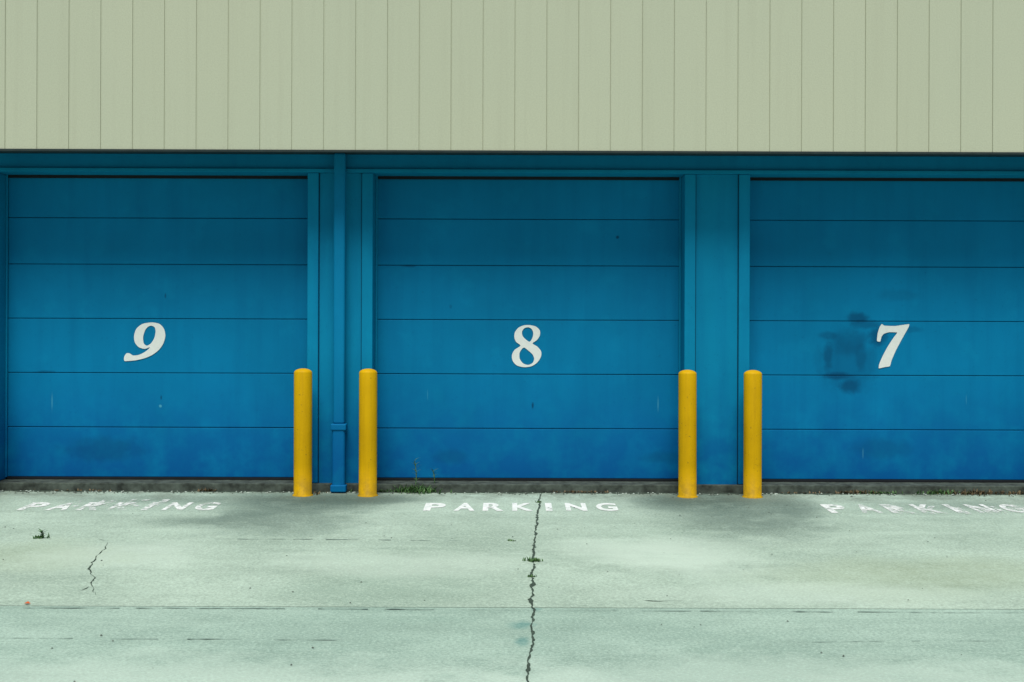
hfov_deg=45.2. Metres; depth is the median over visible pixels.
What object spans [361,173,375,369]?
column jamb
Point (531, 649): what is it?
pavement crack
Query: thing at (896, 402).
door section
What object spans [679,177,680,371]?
door weatherstrip
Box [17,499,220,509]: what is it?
parking lettering
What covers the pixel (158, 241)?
door section
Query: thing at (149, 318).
door backing
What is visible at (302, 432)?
bollard
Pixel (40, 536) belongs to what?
weed
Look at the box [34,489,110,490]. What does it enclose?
weed
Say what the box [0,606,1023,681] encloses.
alley pavement
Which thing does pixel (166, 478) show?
door bottom seal
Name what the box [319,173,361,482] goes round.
wall
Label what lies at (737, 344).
column joint
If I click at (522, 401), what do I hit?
door section
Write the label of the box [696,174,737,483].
wall
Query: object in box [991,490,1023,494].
weed
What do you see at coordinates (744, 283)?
column jamb
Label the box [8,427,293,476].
door section
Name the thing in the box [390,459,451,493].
weed
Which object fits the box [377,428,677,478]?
door section
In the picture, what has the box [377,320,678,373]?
door section
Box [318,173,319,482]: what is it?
column joint
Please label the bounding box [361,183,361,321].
column joint
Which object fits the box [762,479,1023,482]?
door bottom seal
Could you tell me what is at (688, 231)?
column jamb
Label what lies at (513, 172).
header flange
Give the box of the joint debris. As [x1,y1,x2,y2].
[15,490,1023,494]
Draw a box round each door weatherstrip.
[5,175,7,476]
[375,176,377,370]
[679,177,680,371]
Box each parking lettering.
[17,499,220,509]
[423,503,617,510]
[820,504,1023,513]
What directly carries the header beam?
on the wall at (353, 290)
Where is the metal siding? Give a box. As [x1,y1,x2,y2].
[0,0,1023,151]
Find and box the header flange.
[0,168,1023,177]
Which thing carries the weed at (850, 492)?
on the concrete apron
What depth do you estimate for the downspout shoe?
11.85 m
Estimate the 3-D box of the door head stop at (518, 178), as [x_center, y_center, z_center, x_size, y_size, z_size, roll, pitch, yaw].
[0.165,-1.633,12.231,2.990,0.060,0.022,0,0,0]
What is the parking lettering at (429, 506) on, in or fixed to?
on the concrete apron
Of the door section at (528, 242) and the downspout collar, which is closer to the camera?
the downspout collar
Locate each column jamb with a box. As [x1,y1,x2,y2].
[0,173,8,479]
[307,173,318,482]
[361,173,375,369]
[681,174,695,370]
[738,174,749,484]
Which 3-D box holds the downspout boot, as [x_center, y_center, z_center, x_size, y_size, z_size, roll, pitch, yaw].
[-1.676,1.119,11.912,0.128,0.620,0.093,0,0,0]
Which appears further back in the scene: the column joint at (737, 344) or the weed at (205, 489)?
the column joint at (737, 344)
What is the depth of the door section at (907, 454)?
12.25 m
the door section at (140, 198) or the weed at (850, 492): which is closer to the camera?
the weed at (850, 492)
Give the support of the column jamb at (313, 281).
on the door sill slab
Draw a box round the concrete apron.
[0,491,1023,608]
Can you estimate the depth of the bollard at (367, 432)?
11.68 m
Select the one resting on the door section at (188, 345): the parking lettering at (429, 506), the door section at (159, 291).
the door section at (159, 291)
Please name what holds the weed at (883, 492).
on the concrete apron
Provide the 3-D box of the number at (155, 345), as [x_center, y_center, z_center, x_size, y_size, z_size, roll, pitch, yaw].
[-3.655,0.008,12.243,0.411,0.386,0.001,0,0,0]
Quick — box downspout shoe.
[330,484,346,491]
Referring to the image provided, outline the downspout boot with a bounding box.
[332,430,345,484]
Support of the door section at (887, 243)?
on the door section at (881, 294)
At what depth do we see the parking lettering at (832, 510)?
11.12 m
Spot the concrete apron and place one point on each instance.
(772, 551)
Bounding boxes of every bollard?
[292,368,312,496]
[357,369,377,496]
[677,370,697,497]
[742,370,762,498]
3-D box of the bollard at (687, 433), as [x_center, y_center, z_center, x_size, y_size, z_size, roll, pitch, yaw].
[1.676,0.905,11.752,0.197,1.262,0.197,0,0,17]
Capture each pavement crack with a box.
[0,607,492,609]
[0,637,416,640]
[88,542,107,592]
[526,610,534,681]
[528,494,540,609]
[642,610,1023,612]
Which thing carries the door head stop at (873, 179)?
attached to the header beam
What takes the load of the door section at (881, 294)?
on the door section at (858, 348)
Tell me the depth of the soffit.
11.95 m
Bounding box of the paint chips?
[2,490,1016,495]
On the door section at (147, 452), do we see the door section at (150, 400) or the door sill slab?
the door section at (150, 400)
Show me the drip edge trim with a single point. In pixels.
(512, 151)
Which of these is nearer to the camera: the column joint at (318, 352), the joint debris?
the joint debris
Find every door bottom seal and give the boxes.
[7,476,293,479]
[377,478,677,480]
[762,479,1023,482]
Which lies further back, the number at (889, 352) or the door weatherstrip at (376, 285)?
the number at (889, 352)
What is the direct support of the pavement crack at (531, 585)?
on the concrete apron
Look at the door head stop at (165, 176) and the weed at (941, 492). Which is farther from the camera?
the door head stop at (165, 176)
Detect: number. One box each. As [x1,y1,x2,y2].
[124,322,164,360]
[512,325,540,366]
[877,324,908,367]
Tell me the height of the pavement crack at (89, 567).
0.068 m
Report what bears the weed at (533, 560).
on the concrete apron
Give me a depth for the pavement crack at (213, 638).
6.76 m
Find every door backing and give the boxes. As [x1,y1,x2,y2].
[8,217,293,427]
[377,219,678,428]
[750,220,1023,429]
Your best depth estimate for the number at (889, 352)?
12.24 m
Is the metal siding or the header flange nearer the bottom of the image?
the header flange
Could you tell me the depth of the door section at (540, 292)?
12.25 m
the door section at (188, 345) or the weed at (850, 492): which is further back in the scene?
the door section at (188, 345)
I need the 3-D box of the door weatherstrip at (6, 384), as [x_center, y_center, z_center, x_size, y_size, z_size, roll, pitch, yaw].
[-5.024,-0.150,12.232,0.019,3.006,0.020,0,0,0]
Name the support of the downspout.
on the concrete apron
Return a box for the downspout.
[333,153,345,423]
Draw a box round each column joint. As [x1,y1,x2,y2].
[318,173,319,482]
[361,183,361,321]
[695,282,695,371]
[737,175,738,483]
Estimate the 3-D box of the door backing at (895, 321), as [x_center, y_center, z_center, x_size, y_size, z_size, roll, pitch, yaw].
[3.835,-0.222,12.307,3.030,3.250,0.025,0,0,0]
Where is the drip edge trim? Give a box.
[0,149,1023,154]
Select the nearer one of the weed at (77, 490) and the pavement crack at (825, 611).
the pavement crack at (825, 611)
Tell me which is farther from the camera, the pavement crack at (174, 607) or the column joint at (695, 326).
the column joint at (695, 326)
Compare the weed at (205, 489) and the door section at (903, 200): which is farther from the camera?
the door section at (903, 200)
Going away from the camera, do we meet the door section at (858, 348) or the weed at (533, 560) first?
the weed at (533, 560)
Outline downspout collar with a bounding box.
[330,423,347,430]
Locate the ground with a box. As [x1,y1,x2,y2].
[212,606,829,608]
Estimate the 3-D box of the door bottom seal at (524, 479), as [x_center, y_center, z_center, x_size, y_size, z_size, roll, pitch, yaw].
[0.155,1.381,12.271,3.018,0.024,0.058,0,0,0]
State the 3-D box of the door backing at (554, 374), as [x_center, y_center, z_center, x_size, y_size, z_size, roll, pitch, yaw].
[0.160,-0.234,12.307,3.030,3.250,0.025,0,0,0]
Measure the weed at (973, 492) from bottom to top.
0.063 m
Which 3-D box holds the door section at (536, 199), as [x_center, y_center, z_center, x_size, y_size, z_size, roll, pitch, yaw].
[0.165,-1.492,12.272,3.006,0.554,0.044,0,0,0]
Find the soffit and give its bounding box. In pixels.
[0,152,1023,156]
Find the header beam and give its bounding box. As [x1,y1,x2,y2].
[0,153,1023,170]
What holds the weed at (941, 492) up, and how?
on the concrete apron
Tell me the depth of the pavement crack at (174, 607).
7.54 m
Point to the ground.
(520, 607)
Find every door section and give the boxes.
[8,264,306,318]
[8,318,306,372]
[8,373,293,426]
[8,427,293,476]
[9,178,307,218]
[9,218,307,264]
[377,265,678,319]
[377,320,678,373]
[377,374,677,428]
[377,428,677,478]
[378,179,678,219]
[378,219,678,265]
[749,321,1023,375]
[750,181,1023,220]
[750,220,1023,266]
[750,267,1023,320]
[762,375,1023,429]
[762,429,1023,479]
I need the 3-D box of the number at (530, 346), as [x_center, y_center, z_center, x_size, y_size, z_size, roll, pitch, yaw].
[0.146,0.051,12.243,0.294,0.420,0.001,0,0,0]
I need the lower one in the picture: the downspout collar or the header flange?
the downspout collar
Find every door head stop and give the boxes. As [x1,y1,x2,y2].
[8,175,307,178]
[378,176,678,179]
[750,177,1023,181]
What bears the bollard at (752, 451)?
on the concrete apron
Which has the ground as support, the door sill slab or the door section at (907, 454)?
the door sill slab
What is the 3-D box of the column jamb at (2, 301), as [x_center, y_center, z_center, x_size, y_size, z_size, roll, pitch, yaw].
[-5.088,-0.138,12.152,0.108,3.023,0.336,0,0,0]
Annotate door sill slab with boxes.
[0,479,1023,493]
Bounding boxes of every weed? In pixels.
[32,528,49,538]
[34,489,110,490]
[197,487,214,490]
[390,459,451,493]
[522,556,542,561]
[553,490,586,492]
[830,489,878,493]
[849,490,902,493]
[917,489,968,494]
[933,489,1002,495]
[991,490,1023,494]
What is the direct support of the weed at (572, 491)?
on the concrete apron

